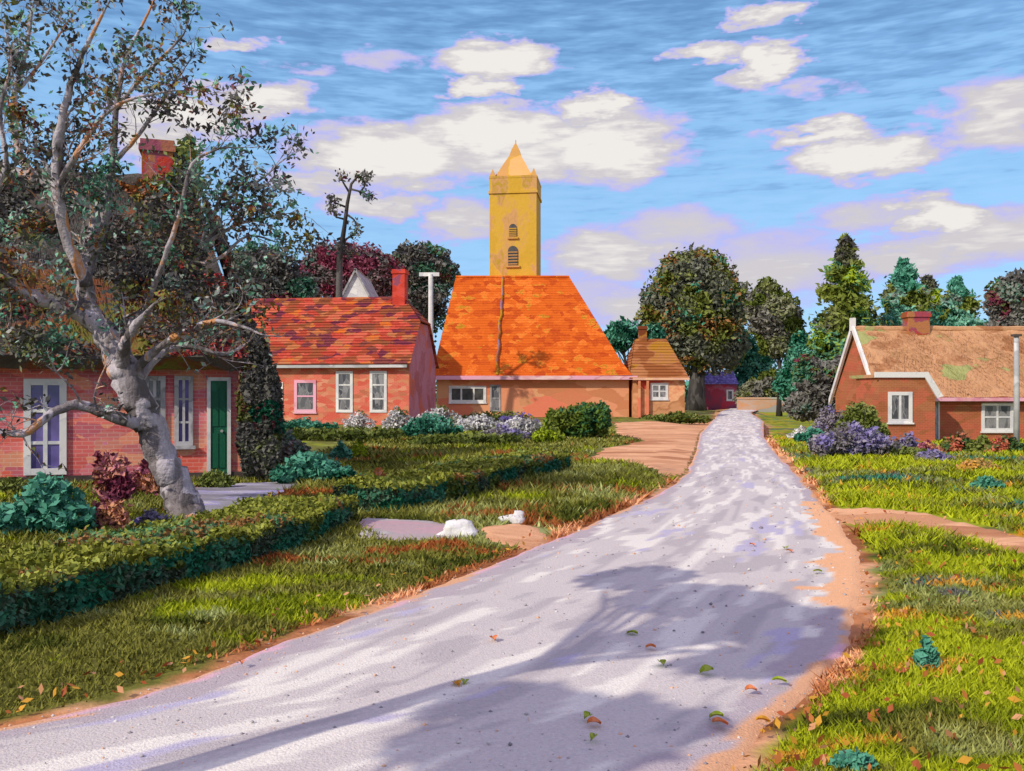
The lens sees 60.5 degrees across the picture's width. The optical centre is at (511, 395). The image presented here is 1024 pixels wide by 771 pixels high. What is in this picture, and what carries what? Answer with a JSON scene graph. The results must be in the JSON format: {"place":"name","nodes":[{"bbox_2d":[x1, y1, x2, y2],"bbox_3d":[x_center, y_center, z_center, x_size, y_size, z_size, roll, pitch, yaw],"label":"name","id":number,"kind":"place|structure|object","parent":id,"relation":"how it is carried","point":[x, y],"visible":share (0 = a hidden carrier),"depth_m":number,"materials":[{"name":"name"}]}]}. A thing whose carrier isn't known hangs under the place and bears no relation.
{"place":"outdoors","nodes":[
{"label":"outdoors","id":0,"kind":"place"},
{"bbox_2d":[195,482,300,511],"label":"path","id":1,"kind":"structure","parent":0,"point":[214,498],"depth_m":14.72,"materials":[{"name":"grey concrete"}]},
{"bbox_2d":[356,518,478,540],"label":"path","id":2,"kind":"structure","parent":0,"point":[394,529],"depth_m":10.59,"materials":[{"name":"grey stone"}]},
{"bbox_2d":[0,408,865,770],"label":"road","id":3,"kind":"structure","parent":0,"point":[560,668],"depth_m":5.47,"materials":[{"name":"grey gravel"}]},
{"bbox_2d":[452,680,460,685],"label":"fallen leaf","id":4,"kind":"object","parent":3,"relation":"on","point":[457,682],"visible":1,"depth_m":5.02,"materials":[{"name":"orange plant"}]},
{"bbox_2d":[584,711,591,718],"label":"fallen leaf","id":5,"kind":"object","parent":3,"relation":"on","point":[586,713],"visible":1,"depth_m":4.52,"materials":[{"name":"green plant"}]},
{"bbox_2d":[585,716,600,723],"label":"fallen leaf","id":6,"kind":"object","parent":3,"relation":"on","point":[593,719],"visible":1,"depth_m":4.44,"materials":[{"name":"orange plant"}]},
{"bbox_2d":[590,732,597,739],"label":"fallen leaf","id":7,"kind":"object","parent":3,"relation":"on","point":[592,735],"visible":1,"depth_m":4.24,"materials":[{"name":"green plant"}]},
{"bbox_2d":[699,664,713,672],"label":"fallen leaf","id":8,"kind":"object","parent":3,"relation":"on","point":[704,667],"visible":1,"depth_m":5.28,"materials":[{"name":"green plant"}]},
{"bbox_2d":[709,711,723,717],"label":"fallen leaf","id":9,"kind":"object","parent":3,"relation":"on","point":[714,713],"visible":1,"depth_m":4.53,"materials":[{"name":"green plant"}]},
{"bbox_2d":[712,717,728,725],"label":"fallen leaf","id":10,"kind":"object","parent":3,"relation":"on","point":[715,719],"visible":1,"depth_m":4.43,"materials":[{"name":"orange plant"}]},
{"bbox_2d":[745,684,756,690],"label":"fallen leaf","id":11,"kind":"object","parent":3,"relation":"on","point":[749,686],"visible":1,"depth_m":4.94,"materials":[{"name":"orange plant"}]},
{"bbox_2d":[754,715,769,722],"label":"fallen leaf","id":12,"kind":"object","parent":3,"relation":"on","point":[763,717],"visible":1,"depth_m":4.46,"materials":[{"name":"orange plant"}]},
{"bbox_2d":[772,676,786,682],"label":"fallen leaf","id":13,"kind":"object","parent":3,"relation":"on","point":[779,678],"visible":1,"depth_m":5.09,"materials":[{"name":"green plant"}]},
{"bbox_2d":[0,402,1023,770],"bbox_3d":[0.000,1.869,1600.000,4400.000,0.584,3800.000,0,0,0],"label":"ground","id":14,"kind":"structure","parent":0,"point":[774,424],"depth_m":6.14,"materials":[{"name":"green plant"}]},
{"bbox_2d":[0,476,44,492],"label":"shrub","id":15,"kind":"object","parent":14,"relation":"on","point":[12,485],"visible":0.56,"depth_m":14.44,"materials":[{"name":"green plant"}]},
{"bbox_2d":[0,471,97,535],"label":"shrub","id":16,"kind":"object","parent":14,"relation":"on","point":[39,504],"visible":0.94,"depth_m":9.93,"materials":[{"name":"teal plant"}]},
{"bbox_2d":[91,442,133,530],"bbox_3d":[-4.676,1.105,10.264,0.517,1.120,0.280,0,0,0],"label":"shrub","id":17,"kind":"object","parent":14,"relation":"on","point":[112,479],"visible":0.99,"depth_m":10.22,"materials":[{"name":"red plant"}]},
{"bbox_2d":[0,133,254,481],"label":"cottage","id":18,"kind":"structure","parent":14,"relation":"on","point":[198,411],"depth_m":17.11,"materials":[{"name":"brick"}]},
{"bbox_2d":[24,379,66,474],"bbox_3d":[-8.750,0.593,16.474,0.722,1.800,0.100,0,0,-17],"label":"window","id":19,"kind":"structure","parent":18,"relation":"in","point":[49,441],"depth_m":16.45,"materials":[{"name":"white paint"}]},
{"bbox_2d":[140,376,165,449],"bbox_3d":[-6.920,0.337,17.007,0.496,1.417,0.150,0,0,-17],"label":"window","id":20,"kind":"structure","parent":18,"relation":"in","point":[156,384],"depth_m":17.02,"materials":[{"name":"grey paint"}]},
{"bbox_2d":[174,376,195,448],"bbox_3d":[-6.415,0.340,17.161,0.443,1.430,0.150,0,0,-17],"label":"window","id":21,"kind":"structure","parent":18,"relation":"in","point":[183,389],"depth_m":17.15,"materials":[{"name":"grey paint"}]},
{"bbox_2d":[211,381,226,473],"bbox_3d":[-5.788,0.652,17.342,0.309,1.868,0.110,0,0,-17],"label":"door","id":22,"kind":"structure","parent":18,"relation":"in","point":[218,388],"depth_m":17.34,"materials":[{"name":"green paint"}]},
{"bbox_2d":[234,331,285,481],"bbox_3d":[-4.891,0.211,17.068,1.003,3.044,0.665,0,0,6],"label":"climbing ivy","id":23,"kind":"object","parent":18,"relation":"attached to","point":[260,429],"visible":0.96,"depth_m":16.87,"materials":[{"name":"green plant"}]},
{"bbox_2d":[130,458,159,494],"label":"flower clump","id":24,"kind":"object","parent":14,"relation":"on","point":[142,476],"visible":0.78,"depth_m":14.10,"materials":[{"name":"pink plant"}]},
{"bbox_2d":[131,508,171,524],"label":"flower clump","id":25,"kind":"object","parent":14,"relation":"on","point":[151,514],"visible":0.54,"depth_m":10.64,"materials":[{"name":"purple plant"}]},
{"bbox_2d":[0,0,358,518],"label":"old tree","id":26,"kind":"object","parent":14,"relation":"on","point":[127,372],"visible":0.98,"depth_m":11.27,"materials":[{"name":"grey plant"}]},
{"bbox_2d":[0,488,359,634],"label":"hedge","id":27,"kind":"object","parent":14,"relation":"on","point":[78,571],"visible":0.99,"depth_m":7.52,"materials":[{"name":"green plant"}]},
{"bbox_2d":[196,468,235,487],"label":"shrub","id":28,"kind":"object","parent":14,"relation":"on","point":[217,479],"visible":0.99,"depth_m":15.73,"materials":[{"name":"green plant"}]},
{"bbox_2d":[224,238,319,298],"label":"dark tree","id":29,"kind":"object","parent":14,"relation":"on","point":[285,280],"visible":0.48,"depth_m":62.13,"materials":[{"name":"green plant"}]},
{"bbox_2d":[280,428,311,463],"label":"garden plant","id":30,"kind":"object","parent":14,"relation":"on","point":[291,445],"visible":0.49,"depth_m":20.80,"materials":[{"name":"green plant"}]},
{"bbox_2d":[283,416,339,429],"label":"hedge plant","id":31,"kind":"object","parent":14,"relation":"on","point":[301,422],"visible":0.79,"depth_m":40.94,"materials":[{"name":"teal plant"}]},
{"bbox_2d":[268,450,356,483],"bbox_3d":[-3.721,1.354,16.615,1.651,0.719,1.034,0,0,0],"label":"shrub","id":32,"kind":"object","parent":14,"relation":"on","point":[304,465],"visible":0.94,"depth_m":16.41,"materials":[{"name":"teal plant"}]},
{"bbox_2d":[328,440,352,459],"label":"shrub","id":33,"kind":"object","parent":14,"relation":"on","point":[341,451],"visible":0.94,"depth_m":22.22,"materials":[{"name":"teal plant"}]},
{"bbox_2d":[247,269,438,424],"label":"brick house","id":34,"kind":"structure","parent":14,"relation":"on","point":[339,360],"depth_m":50.65,"materials":[{"name":"brick"}]},
{"bbox_2d":[293,380,316,413],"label":"window","id":35,"kind":"structure","parent":34,"relation":"in","point":[304,390],"depth_m":50.32,"materials":[{"name":"wood"}]},
{"bbox_2d":[336,371,352,412],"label":"window","id":36,"kind":"structure","parent":34,"relation":"in","point":[344,379],"depth_m":50.00,"materials":[{"name":"white paint"}]},
{"bbox_2d":[370,371,386,412],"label":"window","id":37,"kind":"structure","parent":34,"relation":"in","point":[378,379],"depth_m":49.72,"materials":[{"name":"white paint"}]},
{"bbox_2d":[286,425,404,440],"bbox_3d":[-6.162,1.390,31.490,4.650,0.677,3.000,0,0,0],"label":"hedge plant","id":38,"kind":"object","parent":14,"relation":"on","point":[349,433],"visible":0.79,"depth_m":31.12,"materials":[{"name":"green plant"}]},
{"bbox_2d":[324,168,377,296],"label":"spindly tree","id":39,"kind":"object","parent":14,"relation":"on","point":[339,265],"visible":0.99,"depth_m":57.90,"materials":[{"name":"brown plant"}]},
{"bbox_2d":[299,239,405,297],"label":"copper tree","id":40,"kind":"object","parent":14,"relation":"on","point":[375,267],"visible":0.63,"depth_m":82.66,"materials":[{"name":"red plant"}]},
{"bbox_2d":[342,410,376,428],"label":"garden plant","id":41,"kind":"object","parent":14,"relation":"on","point":[360,418],"visible":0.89,"depth_m":43.80,"materials":[{"name":"white plant"}]},
{"bbox_2d":[352,435,367,457],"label":"lime plant","id":42,"kind":"object","parent":14,"relation":"on","point":[358,447],"visible":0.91,"depth_m":23.01,"materials":[{"name":"green plant"}]},
{"bbox_2d":[343,268,378,296],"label":"white gable house","id":43,"kind":"structure","parent":14,"relation":"on","point":[359,284],"depth_m":62.00,"materials":[{"name":"paint"}]},
{"bbox_2d":[374,467,388,475],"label":"rust bush","id":44,"kind":"object","parent":14,"relation":"on","point":[378,472],"visible":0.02,"depth_m":13.40,"materials":[{"name":"brown plant"}]},
{"bbox_2d":[381,405,414,429],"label":"blossom bush","id":45,"kind":"object","parent":14,"relation":"on","point":[396,417],"visible":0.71,"depth_m":41.08,"materials":[{"name":"white plant"}]},
{"bbox_2d":[389,239,460,347],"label":"dark tree","id":46,"kind":"object","parent":14,"relation":"on","point":[415,259],"visible":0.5,"depth_m":90.86,"materials":[{"name":"green plant"}]},
{"bbox_2d":[419,272,438,333],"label":"t-shaped post","id":47,"kind":"object","parent":14,"relation":"on","point":[430,275],"visible":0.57,"depth_m":56.90,"materials":[{"name":"white paint"}]},
{"bbox_2d":[397,412,464,436],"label":"bush","id":48,"kind":"object","parent":14,"relation":"on","point":[431,425],"visible":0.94,"depth_m":33.70,"materials":[{"name":"teal plant"}]},
{"bbox_2d":[417,403,462,425],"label":"blossom bush","id":49,"kind":"object","parent":14,"relation":"on","point":[441,412],"visible":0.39,"depth_m":45.17,"materials":[{"name":"white plant"}]},
{"bbox_2d":[331,448,570,511],"bbox_3d":[-0.594,1.410,15.816,1.542,0.657,7.737,0,0,22],"label":"hedge","id":50,"kind":"object","parent":14,"relation":"on","point":[456,477],"visible":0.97,"depth_m":13.37,"materials":[{"name":"green plant"}]},
{"bbox_2d":[436,519,477,537],"bbox_3d":[-0.666,1.595,10.239,0.544,0.308,0.320,0,0,0],"label":"stone","id":51,"kind":"object","parent":14,"relation":"on","point":[453,527],"visible":0.62,"depth_m":10.14,"materials":[{"name":"white stone"}]},
{"bbox_2d":[407,431,523,444],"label":"hedge plant","id":52,"kind":"object","parent":14,"relation":"on","point":[474,437],"visible":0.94,"depth_m":29.19,"materials":[{"name":"green plant"}]},
{"bbox_2d":[456,412,503,431],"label":"blossom bush","id":53,"kind":"object","parent":14,"relation":"on","point":[478,422],"visible":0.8,"depth_m":38.65,"materials":[{"name":"white plant"}]},
{"bbox_2d":[454,410,533,422],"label":"shrub","id":54,"kind":"object","parent":14,"relation":"on","point":[495,416],"visible":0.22,"depth_m":53.97,"materials":[{"name":"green plant"}]},
{"bbox_2d":[484,423,531,439],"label":"garden plant","id":55,"kind":"object","parent":14,"relation":"on","point":[504,430],"visible":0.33,"depth_m":31.41,"materials":[{"name":"purple plant"}]},
{"bbox_2d":[498,510,524,523],"bbox_3d":[-0.003,1.599,11.347,0.352,0.225,0.261,0,0,0],"label":"stone","id":56,"kind":"object","parent":14,"relation":"on","point":[517,515],"visible":0.66,"depth_m":11.25,"materials":[{"name":"white stone"}]},
{"bbox_2d":[5,487,1023,770],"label":"leaf litter","id":57,"kind":"object","parent":14,"relation":"on","point":[823,757],"visible":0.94,"depth_m":4.87,"materials":[{"name":"orange plant"}]},
{"bbox_2d":[498,411,539,423],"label":"garden plant","id":58,"kind":"object","parent":14,"relation":"on","point":[505,418],"visible":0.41,"depth_m":49.30,"materials":[{"name":"purple plant"}]},
{"bbox_2d":[499,415,542,432],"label":"blossom bush","id":59,"kind":"object","parent":14,"relation":"on","point":[524,424],"visible":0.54,"depth_m":35.62,"materials":[{"name":"white plant"}]},
{"bbox_2d":[436,140,637,416],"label":"church","id":60,"kind":"structure","parent":14,"relation":"on","point":[520,333],"depth_m":70.16,"materials":[{"name":"tile"}]},
{"bbox_2d":[448,386,486,403],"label":"window","id":61,"kind":"structure","parent":60,"relation":"in","point":[457,394],"depth_m":67.96,"materials":[{"name":"white paint"}]},
{"bbox_2d":[490,385,499,411],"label":"window","id":62,"kind":"structure","parent":60,"relation":"in","point":[494,389],"depth_m":68.00,"materials":[{"name":"grey paint"}]},
{"bbox_2d":[530,423,565,441],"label":"garden plant","id":63,"kind":"object","parent":14,"relation":"on","point":[544,432],"visible":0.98,"depth_m":30.80,"materials":[{"name":"green plant"}]},
{"bbox_2d":[543,399,611,437],"bbox_3d":[2.448,0.925,32.842,2.637,1.544,1.843,0,0,0],"label":"clipped hedge","id":64,"kind":"object","parent":14,"relation":"on","point":[589,419],"visible":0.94,"depth_m":32.41,"materials":[{"name":"green plant"}]},
{"bbox_2d":[603,315,665,364],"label":"teal tree","id":65,"kind":"object","parent":14,"relation":"on","point":[621,336],"visible":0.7,"depth_m":94.41,"materials":[{"name":"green plant"}]},
{"bbox_2d":[625,326,689,418],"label":"annex","id":66,"kind":"object","parent":14,"relation":"on","point":[657,384],"visible":0.93,"depth_m":67.65,"materials":[{"name":"orange brick"}]},
{"bbox_2d":[650,383,667,399],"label":"window","id":67,"kind":"structure","parent":66,"relation":"in","point":[658,391],"depth_m":67.61,"materials":[{"name":"white paint"}]},
{"bbox_2d":[638,410,714,423],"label":"shrub","id":68,"kind":"object","parent":14,"relation":"on","point":[679,417],"visible":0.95,"depth_m":61.34,"materials":[{"name":"green plant"}]},
{"bbox_2d":[633,242,752,410],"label":"oak tree","id":69,"kind":"object","parent":14,"relation":"on","point":[692,304],"visible":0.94,"depth_m":106.28,"materials":[{"name":"green plant"}]},
{"bbox_2d":[705,371,738,409],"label":"cottage","id":70,"kind":"structure","parent":14,"relation":"on","point":[719,391],"depth_m":112.00,"materials":[{"name":"red brick"}]},
{"bbox_2d":[726,390,733,400],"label":"window","id":71,"kind":"structure","parent":70,"relation":"in","point":[729,393],"depth_m":111.94,"materials":[{"name":"white paint"}]},
{"bbox_2d":[729,326,777,390],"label":"teal tree","id":72,"kind":"object","parent":14,"relation":"on","point":[754,363],"visible":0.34,"depth_m":118.77,"materials":[{"name":"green plant"}]},
{"bbox_2d":[732,368,777,403],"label":"grey tree","id":73,"kind":"object","parent":14,"relation":"on","point":[761,386],"visible":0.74,"depth_m":103.19,"materials":[{"name":"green plant"}]},
{"bbox_2d":[736,397,785,411],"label":"garden wall","id":74,"kind":"structure","parent":14,"relation":"on","point":[763,404],"depth_m":100.00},
{"bbox_2d":[744,276,806,415],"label":"ash tree","id":75,"kind":"object","parent":14,"relation":"on","point":[773,315],"visible":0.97,"depth_m":84.11,"materials":[{"name":"green plant"}]},
{"bbox_2d":[771,329,813,401],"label":"teal tree","id":76,"kind":"object","parent":14,"relation":"on","point":[783,386],"visible":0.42,"depth_m":83.41,"materials":[{"name":"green plant"}]},
{"bbox_2d":[786,425,810,438],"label":"garden plant","id":77,"kind":"object","parent":14,"relation":"on","point":[797,430],"visible":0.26,"depth_m":40.00,"materials":[{"name":"white plant"}]},
{"bbox_2d":[793,426,823,441],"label":"shrub","id":78,"kind":"object","parent":14,"relation":"on","point":[804,436],"visible":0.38,"depth_m":32.99,"materials":[{"name":"teal plant"}]},
{"bbox_2d":[781,353,841,421],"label":"bushy tree","id":79,"kind":"object","parent":14,"relation":"on","point":[812,379],"visible":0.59,"depth_m":49.45,"materials":[{"name":"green plant"}]},
{"bbox_2d":[809,404,845,431],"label":"lilac shrub","id":80,"kind":"object","parent":14,"relation":"on","point":[829,420],"visible":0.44,"depth_m":40.91,"materials":[{"name":"purple plant"}]},
{"bbox_2d":[798,233,893,360],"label":"conifer","id":81,"kind":"object","parent":14,"relation":"on","point":[844,287],"visible":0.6,"depth_m":65.20,"materials":[{"name":"green plant"}]},
{"bbox_2d":[806,420,901,455],"bbox_3d":[8.950,1.171,23.024,2.505,1.052,1.563,0,0,0],"label":"lilac shrub","id":82,"kind":"object","parent":14,"relation":"on","point":[852,438],"visible":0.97,"depth_m":22.81,"materials":[{"name":"purple plant"}]},
{"bbox_2d":[828,746,879,770],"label":"shrub","id":83,"kind":"object","parent":14,"relation":"on","point":[856,759],"visible":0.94,"depth_m":3.86,"materials":[{"name":"teal plant"}]},
{"bbox_2d":[832,400,890,439],"bbox_3d":[11.779,1.096,29.653,2.011,1.831,1.033,0,0,0],"label":"round shrub","id":84,"kind":"object","parent":14,"relation":"on","point":[865,416],"visible":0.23,"depth_m":29.47,"materials":[{"name":"green plant"}]},
{"bbox_2d":[870,444,926,455],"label":"garden plant","id":85,"kind":"object","parent":14,"relation":"on","point":[904,450],"visible":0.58,"depth_m":22.82,"materials":[{"name":"green plant"}]},
{"bbox_2d":[877,256,939,325],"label":"conifer","id":86,"kind":"object","parent":14,"relation":"on","point":[901,294],"visible":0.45,"depth_m":71.12,"materials":[{"name":"green plant"}]},
{"bbox_2d":[898,431,919,446],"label":"flower clump","id":87,"kind":"object","parent":14,"relation":"on","point":[909,440],"visible":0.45,"depth_m":29.43,"materials":[{"name":"purple plant"}]},
{"bbox_2d":[829,311,1023,441],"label":"thatched house","id":88,"kind":"structure","parent":14,"relation":"on","point":[919,376],"depth_m":40.08,"materials":[{"name":"brown brick"}]},
{"bbox_2d":[887,392,913,423],"bbox_3d":[16.570,0.551,37.475,1.131,1.382,0.150,0,0,0],"label":"window","id":89,"kind":"structure","parent":88,"relation":"in","point":[900,404],"depth_m":37.46,"materials":[{"name":"white paint"}]},
{"bbox_2d":[935,402,937,438],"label":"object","id":90,"kind":"structure","parent":88,"relation":"in","point":[936,403],"depth_m":39.47,"materials":[{"name":"grey paint"}]},
{"bbox_2d":[980,403,1013,432],"bbox_3d":[21.824,1.023,39.475,1.532,1.354,0.150,0,0,0],"label":"window","id":91,"kind":"structure","parent":88,"relation":"in","point":[995,417],"depth_m":39.48,"materials":[{"name":"white paint"}]},
{"bbox_2d":[912,635,942,669],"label":"shrub","id":92,"kind":"object","parent":14,"relation":"on","point":[927,653],"visible":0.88,"depth_m":5.29,"materials":[{"name":"teal plant"}]},
{"bbox_2d":[918,274,942,317],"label":"conifer","id":93,"kind":"object","parent":14,"relation":"on","point":[928,282],"visible":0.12,"depth_m":79.49,"materials":[{"name":"green plant"}]},
{"bbox_2d":[917,439,943,451],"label":"garden plant","id":94,"kind":"object","parent":14,"relation":"on","point":[928,444],"visible":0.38,"depth_m":25.58,"materials":[{"name":"pink plant"}]},
{"bbox_2d":[914,448,956,461],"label":"garden plant","id":95,"kind":"object","parent":14,"relation":"on","point":[932,453],"visible":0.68,"depth_m":20.80,"materials":[{"name":"purple plant"}]},
{"bbox_2d":[938,431,972,452],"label":"flower clump","id":96,"kind":"object","parent":14,"relation":"on","point":[951,442],"visible":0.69,"depth_m":26.52,"materials":[{"name":"red plant"}]},
{"bbox_2d":[931,275,987,325],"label":"conifer","id":97,"kind":"object","parent":14,"relation":"on","point":[959,305],"visible":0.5,"depth_m":75.19,"materials":[{"name":"green plant"}]},
{"bbox_2d":[965,434,989,452],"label":"garden plant","id":98,"kind":"object","parent":14,"relation":"on","point":[979,442],"visible":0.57,"depth_m":25.58,"materials":[{"name":"green plant"}]},
{"bbox_2d":[956,457,1001,470],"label":"flower clump","id":99,"kind":"object","parent":14,"relation":"on","point":[977,462],"visible":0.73,"depth_m":18.31,"materials":[{"name":"orange plant"}]},
{"bbox_2d":[969,475,1005,488],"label":"shrub","id":100,"kind":"object","parent":14,"relation":"on","point":[985,481],"visible":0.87,"depth_m":15.39,"materials":[{"name":"teal plant"}]},
{"bbox_2d":[981,267,1023,325],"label":"elm tree","id":101,"kind":"object","parent":14,"relation":"on","point":[1003,303],"visible":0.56,"depth_m":55.37,"materials":[{"name":"green plant"}]},
{"bbox_2d":[984,434,1023,452],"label":"flower clump","id":102,"kind":"object","parent":14,"relation":"on","point":[1007,442],"visible":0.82,"depth_m":25.03,"materials":[{"name":"red plant"}]},
{"bbox_2d":[1010,334,1021,442],"bbox_3d":[18.954,0.057,33.000,0.280,4.691,0.280,0,0,0],"label":"post","id":103,"kind":"object","parent":14,"relation":"on","point":[1016,422],"visible":0.84,"depth_m":32.93,"materials":[{"name":"white wood"}]},
{"bbox_2d":[0,0,1023,385],"label":"sky","id":104,"kind":"structure","parent":0,"point":[761,134],"materials":[{"name":"blue"}]},
{"bbox_2d":[481,524,547,550],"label":"path","id":105,"kind":"structure","parent":0,"point":[511,535],"depth_m":10.37,"materials":[{"name":"beige soil"}]},
{"bbox_2d":[592,421,711,475],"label":"driveway","id":106,"kind":"structure","parent":0,"point":[666,447],"depth_m":28.30,"materials":[{"name":"beige soil"}]},
{"bbox_2d":[828,507,1023,553],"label":"track","id":107,"kind":"structure","parent":0,"point":[967,529],"depth_m":11.39,"materials":[{"name":"soil"}]}
]}

